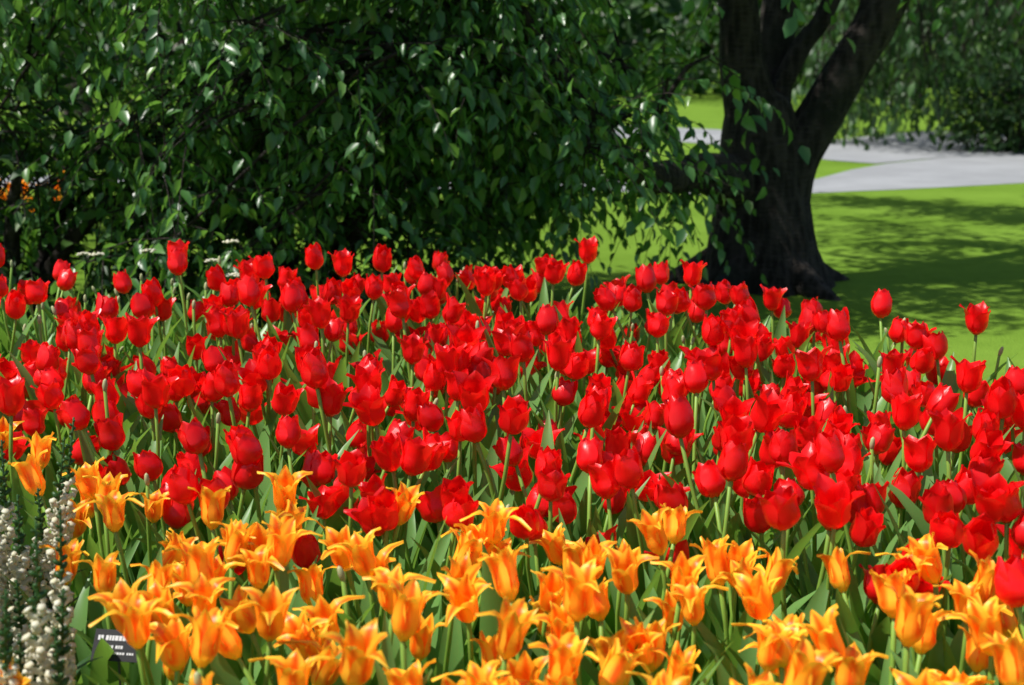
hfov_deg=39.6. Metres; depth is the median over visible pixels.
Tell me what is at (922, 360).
red tulip
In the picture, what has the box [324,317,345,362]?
red tulip
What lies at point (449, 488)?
red tulip
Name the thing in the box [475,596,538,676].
orange tulip
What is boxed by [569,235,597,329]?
red tulip
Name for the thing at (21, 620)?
snapdragon
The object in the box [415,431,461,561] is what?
red tulip
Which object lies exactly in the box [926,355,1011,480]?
red tulip
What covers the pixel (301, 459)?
tulip bud
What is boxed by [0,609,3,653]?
snapdragon
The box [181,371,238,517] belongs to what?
red tulip
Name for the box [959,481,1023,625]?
red tulip
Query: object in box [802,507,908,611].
red tulip
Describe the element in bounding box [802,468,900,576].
red tulip
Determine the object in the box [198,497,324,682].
orange tulip
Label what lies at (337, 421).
red tulip
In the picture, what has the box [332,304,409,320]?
red tulip
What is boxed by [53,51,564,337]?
bush
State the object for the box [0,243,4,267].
red tulip
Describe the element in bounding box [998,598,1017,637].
orange tulip
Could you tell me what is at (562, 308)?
red tulip
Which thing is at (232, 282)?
red tulip
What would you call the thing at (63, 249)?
bush
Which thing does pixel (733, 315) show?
red tulip
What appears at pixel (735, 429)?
red tulip
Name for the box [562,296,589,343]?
tulip bud
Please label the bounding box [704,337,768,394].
red tulip
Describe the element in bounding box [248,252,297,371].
red tulip
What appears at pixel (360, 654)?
orange tulip
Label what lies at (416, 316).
red tulip
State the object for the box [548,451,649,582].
red tulip
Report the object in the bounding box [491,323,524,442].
red tulip
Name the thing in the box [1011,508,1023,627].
red tulip
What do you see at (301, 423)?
red tulip
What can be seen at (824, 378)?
red tulip
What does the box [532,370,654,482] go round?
red tulip
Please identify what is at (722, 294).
red tulip
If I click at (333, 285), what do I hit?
red tulip
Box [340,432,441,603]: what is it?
red tulip
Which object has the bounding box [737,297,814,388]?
red tulip
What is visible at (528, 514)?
red tulip
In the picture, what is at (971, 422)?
red tulip
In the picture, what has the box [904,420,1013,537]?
red tulip
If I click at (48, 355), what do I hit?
red tulip
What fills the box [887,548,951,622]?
red tulip
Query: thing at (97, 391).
red tulip
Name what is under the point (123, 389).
red tulip
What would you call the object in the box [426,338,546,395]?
red tulip
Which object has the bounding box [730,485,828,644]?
red tulip
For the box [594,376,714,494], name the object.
red tulip
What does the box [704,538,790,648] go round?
orange tulip
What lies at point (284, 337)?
red tulip
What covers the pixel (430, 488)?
tulip bud
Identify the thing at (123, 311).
tulip bud
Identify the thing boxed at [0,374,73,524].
red tulip
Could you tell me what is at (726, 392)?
red tulip
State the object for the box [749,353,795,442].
red tulip
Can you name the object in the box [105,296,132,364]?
tulip bud
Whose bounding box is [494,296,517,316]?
red tulip
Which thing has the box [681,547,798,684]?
orange tulip
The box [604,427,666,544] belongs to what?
red tulip
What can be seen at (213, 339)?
red tulip
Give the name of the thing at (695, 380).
red tulip
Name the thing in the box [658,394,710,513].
red tulip
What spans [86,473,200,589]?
tulip bud
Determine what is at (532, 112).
cherry tree
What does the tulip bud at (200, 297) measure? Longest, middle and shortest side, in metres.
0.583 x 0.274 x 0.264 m
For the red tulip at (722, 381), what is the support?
on the tulip bed soil
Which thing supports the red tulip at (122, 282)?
on the tulip bed soil
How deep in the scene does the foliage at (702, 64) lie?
48.12 m
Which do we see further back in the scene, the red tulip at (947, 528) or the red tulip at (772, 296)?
the red tulip at (772, 296)
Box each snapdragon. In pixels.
[0,440,17,642]
[0,480,7,624]
[0,538,17,649]
[0,568,12,648]
[0,589,19,684]
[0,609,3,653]
[2,561,12,648]
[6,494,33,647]
[10,511,35,605]
[10,580,30,669]
[14,633,25,676]
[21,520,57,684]
[22,593,48,681]
[25,565,50,650]
[30,637,40,682]
[32,488,55,647]
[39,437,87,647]
[43,417,88,645]
[45,588,75,684]
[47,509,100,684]
[50,627,69,684]
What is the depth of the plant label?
2.55 m
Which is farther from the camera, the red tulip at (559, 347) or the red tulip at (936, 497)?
the red tulip at (559, 347)
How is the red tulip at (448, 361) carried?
on the tulip bed soil
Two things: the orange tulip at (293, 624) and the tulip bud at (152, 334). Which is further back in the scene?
the tulip bud at (152, 334)
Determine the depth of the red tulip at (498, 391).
4.03 m
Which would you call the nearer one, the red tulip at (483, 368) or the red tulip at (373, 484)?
the red tulip at (373, 484)
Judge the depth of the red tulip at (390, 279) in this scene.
4.78 m
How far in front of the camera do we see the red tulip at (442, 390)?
4.03 m
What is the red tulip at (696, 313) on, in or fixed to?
on the tulip bed soil
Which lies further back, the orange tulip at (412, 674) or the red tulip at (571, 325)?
the red tulip at (571, 325)
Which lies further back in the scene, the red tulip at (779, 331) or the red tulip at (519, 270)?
the red tulip at (519, 270)
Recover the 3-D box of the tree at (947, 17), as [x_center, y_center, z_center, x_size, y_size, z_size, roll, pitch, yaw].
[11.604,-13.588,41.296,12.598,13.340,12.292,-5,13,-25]
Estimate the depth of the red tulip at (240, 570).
2.89 m
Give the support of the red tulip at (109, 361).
on the tulip bed soil
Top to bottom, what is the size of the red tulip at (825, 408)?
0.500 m
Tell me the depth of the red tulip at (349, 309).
4.27 m
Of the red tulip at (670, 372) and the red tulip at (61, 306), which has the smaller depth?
the red tulip at (670, 372)
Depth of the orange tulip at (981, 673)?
2.43 m
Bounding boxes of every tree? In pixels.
[0,0,1023,337]
[24,0,361,116]
[792,0,1023,151]
[907,0,1021,103]
[994,5,1023,71]
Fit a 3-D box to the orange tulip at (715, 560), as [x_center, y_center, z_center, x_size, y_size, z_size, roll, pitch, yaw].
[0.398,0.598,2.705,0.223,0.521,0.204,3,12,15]
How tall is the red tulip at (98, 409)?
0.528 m
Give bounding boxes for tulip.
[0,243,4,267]
[0,274,50,360]
[0,341,59,472]
[0,354,9,474]
[0,357,21,379]
[0,366,65,447]
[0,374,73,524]
[0,416,24,506]
[0,451,16,475]
[0,502,16,612]
[0,657,30,684]
[1,430,30,504]
[2,537,91,684]
[3,259,69,331]
[3,279,54,340]
[5,289,37,360]
[5,407,59,500]
[6,399,45,497]
[7,431,56,606]
[8,317,87,455]
[8,449,88,646]
[13,430,30,455]
[18,289,81,342]
[18,339,39,363]
[20,365,111,493]
[23,360,48,423]
[23,412,138,574]
[24,457,131,596]
[25,278,70,382]
[27,369,63,500]
[30,378,106,549]
[34,462,134,541]
[37,267,77,337]
[38,297,73,398]
[38,482,141,574]
[40,366,130,460]
[42,357,67,474]
[45,431,100,506]
[45,497,128,603]
[46,308,134,439]
[47,394,90,467]
[52,310,99,451]
[52,399,150,486]
[54,292,118,378]
[54,307,151,369]
[55,323,125,396]
[55,395,173,585]
[63,351,127,431]
[64,319,139,434]
[67,342,113,384]
[68,547,173,684]
[70,315,127,401]
[71,344,150,456]
[72,489,179,683]
[72,551,139,684]
[73,573,191,684]
[77,327,141,448]
[78,463,169,589]
[79,471,149,590]
[83,578,182,684]
[87,312,182,451]
[88,376,137,483]
[88,527,194,650]
[88,591,179,684]
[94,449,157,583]
[106,292,183,420]
[108,636,191,684]
[110,363,130,421]
[113,269,151,362]
[116,489,169,587]
[117,383,183,465]
[119,366,182,461]
[120,365,185,423]
[121,368,178,543]
[121,392,169,454]
[122,343,178,403]
[126,368,199,478]
[129,464,177,556]
[130,393,161,482]
[130,560,176,682]
[132,449,196,541]
[132,482,170,551]
[141,277,211,358]
[143,296,202,372]
[146,495,200,550]
[149,366,202,421]
[150,299,206,343]
[150,536,291,679]
[150,617,192,684]
[154,402,209,533]
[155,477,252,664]
[158,356,214,410]
[158,530,197,617]
[159,485,230,555]
[161,572,234,684]
[166,364,226,468]
[166,562,247,622]
[167,239,189,335]
[167,248,187,347]
[167,462,252,582]
[168,323,222,372]
[168,345,238,456]
[168,605,238,677]
[173,554,265,684]
[175,307,229,365]
[175,416,254,587]
[176,451,237,541]
[178,401,222,449]
[178,669,213,684]
[180,585,273,684]
[181,282,251,373]
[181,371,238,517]
[183,372,201,420]
[186,305,236,372]
[186,333,207,372]
[187,392,237,461]
[196,370,220,421]
[198,282,271,371]
[198,455,271,541]
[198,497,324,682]
[200,308,287,432]
[201,306,234,403]
[202,294,256,351]
[202,426,278,519]
[203,301,230,345]
[206,264,270,343]
[208,458,238,515]
[209,638,341,684]
[210,518,275,680]
[213,360,310,518]
[214,334,282,429]
[214,396,278,508]
[216,340,291,467]
[217,519,255,673]
[218,506,317,586]
[218,603,255,684]
[221,401,300,487]
[222,263,259,356]
[222,309,236,355]
[223,336,290,410]
[223,424,271,522]
[225,278,263,330]
[225,308,252,345]
[226,431,282,592]
[227,545,314,684]
[229,378,290,498]
[230,359,242,384]
[231,358,317,472]
[232,305,267,340]
[233,266,297,330]
[234,465,329,587]
[236,258,274,336]
[236,522,317,646]
[237,273,293,417]
[238,381,303,518]
[240,581,341,684]
[241,327,266,402]
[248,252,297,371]
[248,648,329,684]
[256,513,322,684]
[257,345,305,463]
[258,375,304,485]
[258,438,367,551]
[259,376,358,505]
[260,280,319,333]
[261,297,309,354]
[262,527,342,605]
[263,325,294,345]
[265,430,387,507]
[265,499,333,621]
[267,283,302,381]
[272,386,355,483]
[273,276,305,381]
[273,597,367,684]
[275,415,300,561]
[276,620,360,684]
[279,286,286,329]
[279,306,328,343]
[280,378,306,388]
[282,345,325,446]
[283,296,357,420]
[287,304,316,406]
[287,304,339,318]
[287,563,378,684]
[288,329,330,356]
[292,322,349,418]
[292,423,334,496]
[292,583,423,684]
[293,407,359,485]
[296,347,401,506]
[298,283,334,362]
[299,485,343,565]
[305,242,364,333]
[305,386,361,488]
[306,449,343,531]
[310,284,324,328]
[315,418,366,454]
[318,525,421,684]
[318,617,432,684]
[319,361,418,545]
[323,277,341,343]
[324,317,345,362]
[324,456,459,572]
[326,448,366,619]
[327,248,369,359]
[327,355,402,396]
[327,418,414,614]
[327,527,380,684]
[328,441,399,543]
[331,294,361,367]
[331,427,450,584]
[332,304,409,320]
[333,305,394,358]
[335,489,450,621]
[336,387,454,564]
[339,332,367,362]
[340,374,413,434]
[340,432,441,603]
[341,353,395,432]
[342,277,373,353]
[342,307,408,427]
[343,330,432,424]
[343,382,430,529]
[343,486,446,628]
[343,517,446,645]
[349,332,430,421]
[349,349,435,430]
[351,272,365,292]
[353,433,489,572]
[357,243,397,352]
[357,473,509,584]
[359,273,382,354]
[359,316,411,329]
[359,487,452,613]
[361,299,415,324]
[362,563,435,677]
[364,292,465,391]
[366,480,424,632]
[367,271,440,370]
[370,317,401,363]
[371,288,414,359]
[372,351,449,421]
[374,322,459,386]
[374,660,531,684]
[376,313,409,380]
[378,322,446,391]
[378,575,449,684]
[380,284,435,425]
[381,384,404,415]
[382,659,435,684]
[386,271,433,333]
[386,613,444,667]
[387,527,488,684]
[390,281,407,289]
[390,290,439,384]
[394,314,444,381]
[395,401,437,491]
[397,359,445,471]
[399,296,425,383]
[401,475,530,637]
[402,386,449,433]
[404,268,457,326]
[405,335,449,405]
[406,308,481,341]
[407,255,427,323]
[407,368,481,494]
[410,488,519,632]
[414,354,444,412]
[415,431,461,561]
[415,484,494,555]
[416,345,472,475]
[416,402,471,487]
[422,551,538,684]
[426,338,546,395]
[427,409,472,543]
[429,342,495,544]
[431,660,509,684]
[432,251,447,277]
[432,277,470,320]
[432,322,447,345]
[436,261,474,313]
[436,394,531,538]
[437,572,539,678]
[439,338,493,434]
[440,297,445,309]
[440,406,468,449]
[440,446,531,549]
[440,517,536,667]
[441,637,557,684]
[442,361,505,480]
[442,368,552,432]
[446,323,485,468]
[447,537,539,668]
[448,287,509,315]
[452,369,498,525]
[455,264,538,321]
[455,265,525,337]
[459,403,557,578]
[460,498,531,671]
[462,315,492,325]
[470,316,527,398]
[470,630,501,670]
[472,268,500,345]
[474,296,495,314]
[475,508,585,660]
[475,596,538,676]
[476,350,537,455]
[476,427,537,483]
[477,544,527,661]
[478,314,538,417]
[478,353,522,546]
[481,266,504,341]
[481,288,508,335]
[481,528,506,550]
[487,427,564,503]
[488,437,605,543]
[489,383,540,424]
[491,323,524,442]
[492,434,548,573]
[493,307,514,330]
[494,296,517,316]
[499,264,536,320]
[499,650,548,684]
[503,445,561,610]
[505,276,544,373]
[505,330,577,478]
[510,503,545,649]
[514,483,553,594]
[514,522,598,644]
[515,264,524,319]
[517,466,570,609]
[518,352,575,421]
[519,304,584,434]
[519,351,588,442]
[519,390,606,542]
[520,596,587,654]
[523,274,581,319]
[524,577,612,670]
[525,320,567,410]
[526,268,547,320]
[527,334,575,485]
[527,350,538,397]
[528,631,598,683]
[529,407,604,489]
[530,360,632,450]
[530,667,575,684]
[531,485,602,541]
[531,570,563,657]
[531,600,573,681]
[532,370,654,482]
[533,259,586,347]
[534,254,552,285]
[536,534,616,684]
[537,390,622,430]
[539,338,554,399]
[540,306,617,381]
[540,348,601,398]
[540,557,654,684]
[542,257,569,377]
[543,316,603,396]
[545,491,604,566]
[548,331,574,380]
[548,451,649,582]
[549,300,620,373]
[552,376,577,486]
[555,292,568,331]
[558,437,603,654]
[559,327,635,396]
[561,468,640,533]
[561,536,595,666]
[566,312,617,433]
[568,372,626,484]
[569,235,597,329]
[573,426,604,477]
[575,486,629,541]
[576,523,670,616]
[578,400,684,478]
[580,402,649,508]
[581,545,672,684]
[582,282,629,370]
[582,322,640,373]
[582,360,638,384]
[585,346,619,383]
[586,628,723,684]
[587,459,619,667]
[588,383,611,528]
[593,284,681,370]
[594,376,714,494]
[594,538,670,637]
[596,329,618,382]
[598,503,702,629]
[599,636,650,684]
[600,280,688,348]
[603,274,646,346]
[603,340,659,426]
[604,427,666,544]
[607,356,670,398]
[613,445,708,600]
[614,341,661,403]
[620,617,731,684]
[621,391,644,443]
[623,283,668,356]
[623,469,671,541]
[625,669,690,684]
[626,476,689,596]
[627,282,705,363]
[627,507,706,646]
[628,424,717,485]
[628,616,691,684]
[630,371,688,448]
[630,421,696,516]
[632,551,728,684]
[635,263,675,361]
[637,289,685,373]
[639,482,725,566]
[640,308,684,350]
[641,312,654,367]
[643,589,690,652]
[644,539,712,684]
[646,349,670,401]
[646,429,700,542]
[647,259,706,349]
[647,312,670,401]
[650,641,713,684]
[651,260,690,349]
[651,395,780,626]
[651,426,703,518]
[653,367,699,472]
[654,299,704,348]
[654,440,748,684]
[655,281,698,362]
[656,534,761,684]
[658,378,660,395]
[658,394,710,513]
[663,386,718,531]
[665,360,739,554]
[667,581,728,684]
[668,331,730,363]
[671,287,705,346]
[678,346,706,421]
[680,447,775,507]
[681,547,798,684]
[684,345,722,493]
[687,413,753,651]
[688,282,716,414]
[689,384,736,458]
[689,459,815,639]
[692,420,722,554]
[694,387,797,549]
[696,313,724,459]
[698,371,735,442]
[699,333,775,471]
[700,388,807,561]
[702,430,771,622]
[702,640,816,684]
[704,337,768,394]
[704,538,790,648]
[705,304,759,416]
[708,369,764,411]
[710,456,774,551]
[711,554,814,675]
[712,396,755,511]
[714,279,730,308]
[715,620,807,684]
[717,333,732,356]
[718,363,753,420]
[720,318,758,398]
[723,443,884,597]
[724,281,749,304]
[726,505,850,618]
[728,356,781,430]
[728,430,812,549]
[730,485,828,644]
[730,496,810,570]
[730,678,775,684]
[731,633,842,684]
[732,335,794,380]
[732,478,850,607]
[733,570,835,684]
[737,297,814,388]
[738,641,778,682]
[743,612,810,676]
[743,662,782,684]
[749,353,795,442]
[752,427,797,576]
[753,316,770,368]
[754,336,776,368]
[754,370,810,460]
[755,320,826,430]
[755,394,823,563]
[756,305,785,382]
[759,284,787,340]
[762,370,779,426]
[762,619,808,683]
[763,307,827,384]
[768,359,780,384]
[769,356,875,391]
[772,463,889,615]
[773,297,810,350]
[773,422,869,520]
[773,477,846,616]
[776,442,906,618]
[777,392,828,427]
[778,415,848,586]
[787,296,822,375]
[788,344,832,431]
[789,405,859,572]
[793,370,829,429]
[793,604,844,667]
[796,547,878,684]
[797,387,862,483]
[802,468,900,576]
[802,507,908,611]
[803,378,824,395]
[803,429,864,533]
[809,332,820,348]
[812,310,827,346]
[812,472,885,678]
[812,641,888,684]
[813,428,886,628]
[815,362,886,412]
[817,328,888,399]
[823,344,883,411]
[824,333,891,434]
[826,307,894,432]
[829,362,853,406]
[835,563,901,670]
[839,581,942,684]
[842,421,894,547]
[842,539,935,663]
[846,569,919,684]
[848,367,920,465]
[849,343,879,418]
[849,489,951,608]
[850,288,905,410]
[854,348,909,435]
[857,316,908,429]
[857,320,936,426]
[858,556,942,674]
[860,422,953,480]
[861,388,922,560]
[865,347,934,436]
[867,410,896,511]
[871,350,915,429]
[871,550,935,684]
[874,481,953,628]
[879,436,901,478]
[880,609,951,684]
[881,367,911,522]
[881,407,999,634]
[882,467,965,562]
[884,382,959,481]
[885,434,936,617]
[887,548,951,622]
[889,649,963,684]
[895,380,934,437]
[896,532,968,674]
[897,427,943,524]
[900,321,927,438]
[901,625,987,675]
[904,347,913,367]
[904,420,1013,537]
[908,510,964,659]
[909,406,951,479]
[915,330,962,436]
[922,666,986,684]
[925,356,948,387]
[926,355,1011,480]
[927,549,995,672]
[929,446,1009,560]
[931,513,1017,684]
[933,579,983,673]
[934,407,999,565]
[936,464,987,571]
[936,478,1013,635]
[936,670,994,684]
[936,677,951,684]
[937,596,1005,684]
[944,608,1012,684]
[945,419,1013,480]
[946,476,995,559]
[951,524,1023,611]
[953,380,989,467]
[957,300,1017,409]
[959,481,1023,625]
[961,365,1023,420]
[961,468,1023,621]
[962,513,969,524]
[963,376,1019,516]
[964,410,1009,466]
[964,435,974,468]
[967,629,1022,684]
[979,628,1023,684]
[980,391,1006,427]
[994,553,1023,639]
[998,442,1023,544]
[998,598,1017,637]
[1000,452,1022,507]
[1003,428,1022,453]
[1004,357,1022,455]
[1005,392,1020,450]
[1009,394,1023,528]
[1011,461,1023,494]
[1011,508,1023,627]
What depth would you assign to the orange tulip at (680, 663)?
2.24 m
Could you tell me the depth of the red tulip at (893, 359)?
3.72 m
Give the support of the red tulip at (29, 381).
on the tulip bed soil
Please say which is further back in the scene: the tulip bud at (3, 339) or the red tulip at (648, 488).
the tulip bud at (3, 339)
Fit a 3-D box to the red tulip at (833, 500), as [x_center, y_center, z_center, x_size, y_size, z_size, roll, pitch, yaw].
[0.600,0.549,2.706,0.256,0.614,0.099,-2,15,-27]
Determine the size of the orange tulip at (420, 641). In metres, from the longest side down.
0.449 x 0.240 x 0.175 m
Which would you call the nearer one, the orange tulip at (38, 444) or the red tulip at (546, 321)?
the orange tulip at (38, 444)
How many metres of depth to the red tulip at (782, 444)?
2.96 m
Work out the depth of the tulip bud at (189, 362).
4.07 m
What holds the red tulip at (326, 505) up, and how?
on the tulip bed soil
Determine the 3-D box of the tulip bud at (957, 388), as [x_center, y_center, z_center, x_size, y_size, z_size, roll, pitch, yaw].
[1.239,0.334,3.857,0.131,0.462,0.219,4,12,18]
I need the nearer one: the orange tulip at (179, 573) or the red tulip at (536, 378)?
the orange tulip at (179, 573)
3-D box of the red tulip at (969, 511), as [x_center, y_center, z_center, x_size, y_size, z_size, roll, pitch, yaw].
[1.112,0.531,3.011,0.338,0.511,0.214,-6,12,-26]
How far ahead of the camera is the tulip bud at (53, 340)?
4.34 m
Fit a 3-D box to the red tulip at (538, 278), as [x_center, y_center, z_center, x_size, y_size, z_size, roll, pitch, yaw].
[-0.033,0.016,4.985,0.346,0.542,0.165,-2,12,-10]
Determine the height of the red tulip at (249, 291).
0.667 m
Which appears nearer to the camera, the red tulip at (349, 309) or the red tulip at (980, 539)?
the red tulip at (980, 539)
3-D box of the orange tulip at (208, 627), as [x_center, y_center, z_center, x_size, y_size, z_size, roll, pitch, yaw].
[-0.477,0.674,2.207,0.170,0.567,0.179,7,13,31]
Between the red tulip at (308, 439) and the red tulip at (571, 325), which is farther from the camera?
the red tulip at (571, 325)
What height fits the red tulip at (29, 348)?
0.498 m
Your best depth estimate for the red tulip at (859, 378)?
4.09 m
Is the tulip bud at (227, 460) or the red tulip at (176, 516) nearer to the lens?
the red tulip at (176, 516)
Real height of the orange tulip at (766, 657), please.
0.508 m
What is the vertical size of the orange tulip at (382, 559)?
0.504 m
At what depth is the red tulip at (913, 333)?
3.89 m
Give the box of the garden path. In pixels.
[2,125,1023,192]
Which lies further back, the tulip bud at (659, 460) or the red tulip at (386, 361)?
the red tulip at (386, 361)
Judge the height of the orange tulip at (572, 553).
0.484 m
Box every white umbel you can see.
[76,252,90,310]
[89,252,104,330]
[141,248,156,338]
[204,258,217,266]
[222,239,238,279]
[225,273,236,280]
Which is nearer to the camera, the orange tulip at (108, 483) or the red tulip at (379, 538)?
the orange tulip at (108, 483)
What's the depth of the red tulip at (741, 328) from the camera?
3.74 m
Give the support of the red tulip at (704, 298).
on the tulip bed soil
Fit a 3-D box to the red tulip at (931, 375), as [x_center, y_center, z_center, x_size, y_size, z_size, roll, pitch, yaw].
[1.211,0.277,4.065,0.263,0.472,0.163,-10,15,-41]
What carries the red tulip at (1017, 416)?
on the tulip bed soil
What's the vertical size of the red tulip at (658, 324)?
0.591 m
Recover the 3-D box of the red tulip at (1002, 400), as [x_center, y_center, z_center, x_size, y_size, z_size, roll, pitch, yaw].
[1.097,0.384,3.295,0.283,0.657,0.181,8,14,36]
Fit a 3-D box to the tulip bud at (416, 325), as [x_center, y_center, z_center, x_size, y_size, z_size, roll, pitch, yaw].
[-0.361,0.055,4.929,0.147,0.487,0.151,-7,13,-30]
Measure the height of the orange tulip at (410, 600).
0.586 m
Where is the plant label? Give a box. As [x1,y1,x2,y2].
[90,629,137,684]
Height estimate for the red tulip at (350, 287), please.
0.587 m
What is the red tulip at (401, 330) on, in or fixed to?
on the tulip bed soil
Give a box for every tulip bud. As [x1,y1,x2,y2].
[0,304,37,339]
[0,313,55,358]
[0,314,34,359]
[1,295,29,357]
[8,302,63,392]
[9,260,28,311]
[21,324,25,364]
[21,524,88,605]
[27,305,56,339]
[29,315,53,399]
[37,276,74,335]
[40,301,94,327]
[44,305,95,331]
[48,306,97,396]
[55,281,83,310]
[69,379,168,542]
[71,370,77,394]
[83,295,86,308]
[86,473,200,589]
[92,286,106,326]
[98,294,135,359]
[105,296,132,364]
[112,309,132,368]
[114,288,131,357]
[118,310,161,349]
[118,333,127,356]
[119,298,131,316]
[124,273,177,318]
[125,335,185,357]
[136,316,171,373]
[136,346,194,375]
[141,278,210,327]
[149,412,232,543]
[150,287,175,342]
[150,293,189,327]
[151,316,153,344]
[153,300,198,372]
[154,293,218,354]
[156,333,210,374]
[171,282,207,328]
[172,290,214,336]
[183,256,259,318]
[194,671,201,684]
[250,323,298,369]
[266,379,320,472]
[296,341,358,427]
[319,327,360,364]
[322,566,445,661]
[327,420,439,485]
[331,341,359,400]
[349,350,381,440]
[363,262,405,320]
[405,397,442,563]
[412,318,429,335]
[414,279,458,300]
[443,267,493,311]
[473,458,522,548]
[473,504,518,638]
[475,320,529,415]
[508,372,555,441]
[549,303,583,329]
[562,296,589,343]
[581,314,635,372]
[588,304,638,350]
[605,628,720,684]
[608,323,633,382]
[614,306,623,325]
[626,312,688,366]
[653,366,669,473]
[663,337,704,399]
[681,335,732,405]
[705,305,769,346]
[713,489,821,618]
[754,459,814,506]
[803,471,861,516]
[830,437,913,564]
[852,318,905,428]
[861,327,889,398]
[861,355,886,484]
[955,373,983,418]
[966,439,1021,463]
[980,346,1003,410]
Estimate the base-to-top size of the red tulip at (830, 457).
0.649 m
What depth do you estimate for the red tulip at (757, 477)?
2.98 m
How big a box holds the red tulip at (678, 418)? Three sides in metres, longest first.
0.658 x 0.286 x 0.184 m
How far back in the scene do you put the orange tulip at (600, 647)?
2.24 m
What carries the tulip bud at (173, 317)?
on the tulip bed soil
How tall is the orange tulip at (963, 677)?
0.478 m
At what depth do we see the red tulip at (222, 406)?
3.52 m
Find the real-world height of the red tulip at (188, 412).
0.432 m
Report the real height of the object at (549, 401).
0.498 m
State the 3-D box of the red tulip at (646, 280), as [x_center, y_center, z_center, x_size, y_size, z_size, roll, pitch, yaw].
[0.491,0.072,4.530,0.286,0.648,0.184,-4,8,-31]
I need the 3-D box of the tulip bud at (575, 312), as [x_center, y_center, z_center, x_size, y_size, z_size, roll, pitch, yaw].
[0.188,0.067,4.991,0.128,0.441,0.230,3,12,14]
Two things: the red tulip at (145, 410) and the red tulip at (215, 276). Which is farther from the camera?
the red tulip at (215, 276)
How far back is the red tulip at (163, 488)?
3.15 m
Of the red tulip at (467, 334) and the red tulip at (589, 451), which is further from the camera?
the red tulip at (467, 334)
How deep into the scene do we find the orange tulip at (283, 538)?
2.53 m
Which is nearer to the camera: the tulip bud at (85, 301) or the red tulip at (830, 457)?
the red tulip at (830, 457)
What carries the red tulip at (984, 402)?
on the tulip bed soil
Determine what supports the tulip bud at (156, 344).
on the tulip bed soil
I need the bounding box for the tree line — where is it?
[1,0,1023,95]
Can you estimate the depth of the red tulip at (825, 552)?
2.77 m
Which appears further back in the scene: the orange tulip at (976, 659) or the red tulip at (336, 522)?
the red tulip at (336, 522)
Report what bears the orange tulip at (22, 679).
on the tulip bed soil
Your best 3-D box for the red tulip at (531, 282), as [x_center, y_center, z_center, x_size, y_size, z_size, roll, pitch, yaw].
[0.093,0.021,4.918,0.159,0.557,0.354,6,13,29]
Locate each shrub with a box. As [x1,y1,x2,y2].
[0,0,134,194]
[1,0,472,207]
[20,208,36,266]
[22,180,35,230]
[22,196,39,259]
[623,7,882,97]
[934,55,1023,153]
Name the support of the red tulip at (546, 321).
on the tulip bed soil
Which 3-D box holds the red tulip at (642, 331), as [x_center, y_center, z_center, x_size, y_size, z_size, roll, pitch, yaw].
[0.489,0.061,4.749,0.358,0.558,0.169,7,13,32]
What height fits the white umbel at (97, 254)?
0.546 m
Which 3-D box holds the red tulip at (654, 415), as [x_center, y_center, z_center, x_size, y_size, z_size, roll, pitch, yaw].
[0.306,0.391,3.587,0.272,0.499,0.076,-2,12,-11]
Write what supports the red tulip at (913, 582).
on the tulip bed soil
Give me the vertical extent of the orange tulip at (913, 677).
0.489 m
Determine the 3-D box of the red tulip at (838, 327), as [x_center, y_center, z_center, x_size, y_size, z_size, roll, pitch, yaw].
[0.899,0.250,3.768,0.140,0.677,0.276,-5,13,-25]
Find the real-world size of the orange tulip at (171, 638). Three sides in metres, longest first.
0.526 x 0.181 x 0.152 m
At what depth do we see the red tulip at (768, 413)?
3.11 m
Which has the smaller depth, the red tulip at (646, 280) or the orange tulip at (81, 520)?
the orange tulip at (81, 520)
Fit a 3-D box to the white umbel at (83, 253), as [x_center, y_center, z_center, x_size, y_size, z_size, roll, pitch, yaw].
[-1.649,-0.092,5.598,0.123,0.527,0.236,3,12,13]
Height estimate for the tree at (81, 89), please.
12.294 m
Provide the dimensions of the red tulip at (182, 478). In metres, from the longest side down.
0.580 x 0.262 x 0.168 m
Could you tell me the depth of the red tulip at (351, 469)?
2.91 m
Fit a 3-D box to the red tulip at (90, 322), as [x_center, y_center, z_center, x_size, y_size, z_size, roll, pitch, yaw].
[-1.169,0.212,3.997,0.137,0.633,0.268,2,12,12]
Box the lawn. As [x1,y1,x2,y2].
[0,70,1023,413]
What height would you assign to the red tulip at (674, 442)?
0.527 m
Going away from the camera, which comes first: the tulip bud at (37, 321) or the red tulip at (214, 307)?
the red tulip at (214, 307)
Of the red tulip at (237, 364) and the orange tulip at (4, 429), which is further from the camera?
the red tulip at (237, 364)
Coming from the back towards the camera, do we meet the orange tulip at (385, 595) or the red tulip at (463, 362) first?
the red tulip at (463, 362)
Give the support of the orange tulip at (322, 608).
on the tulip bed soil
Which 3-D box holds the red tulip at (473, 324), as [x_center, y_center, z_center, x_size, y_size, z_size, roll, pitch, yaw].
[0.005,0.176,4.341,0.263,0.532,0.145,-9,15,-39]
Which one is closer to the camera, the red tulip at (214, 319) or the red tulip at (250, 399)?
the red tulip at (250, 399)
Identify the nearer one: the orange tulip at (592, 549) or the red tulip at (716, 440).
the orange tulip at (592, 549)
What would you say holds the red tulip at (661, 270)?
on the tulip bed soil
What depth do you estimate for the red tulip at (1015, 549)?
2.79 m
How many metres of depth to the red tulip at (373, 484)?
3.00 m
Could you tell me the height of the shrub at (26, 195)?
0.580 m
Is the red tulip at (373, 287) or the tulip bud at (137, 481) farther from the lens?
the red tulip at (373, 287)
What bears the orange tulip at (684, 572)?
on the tulip bed soil

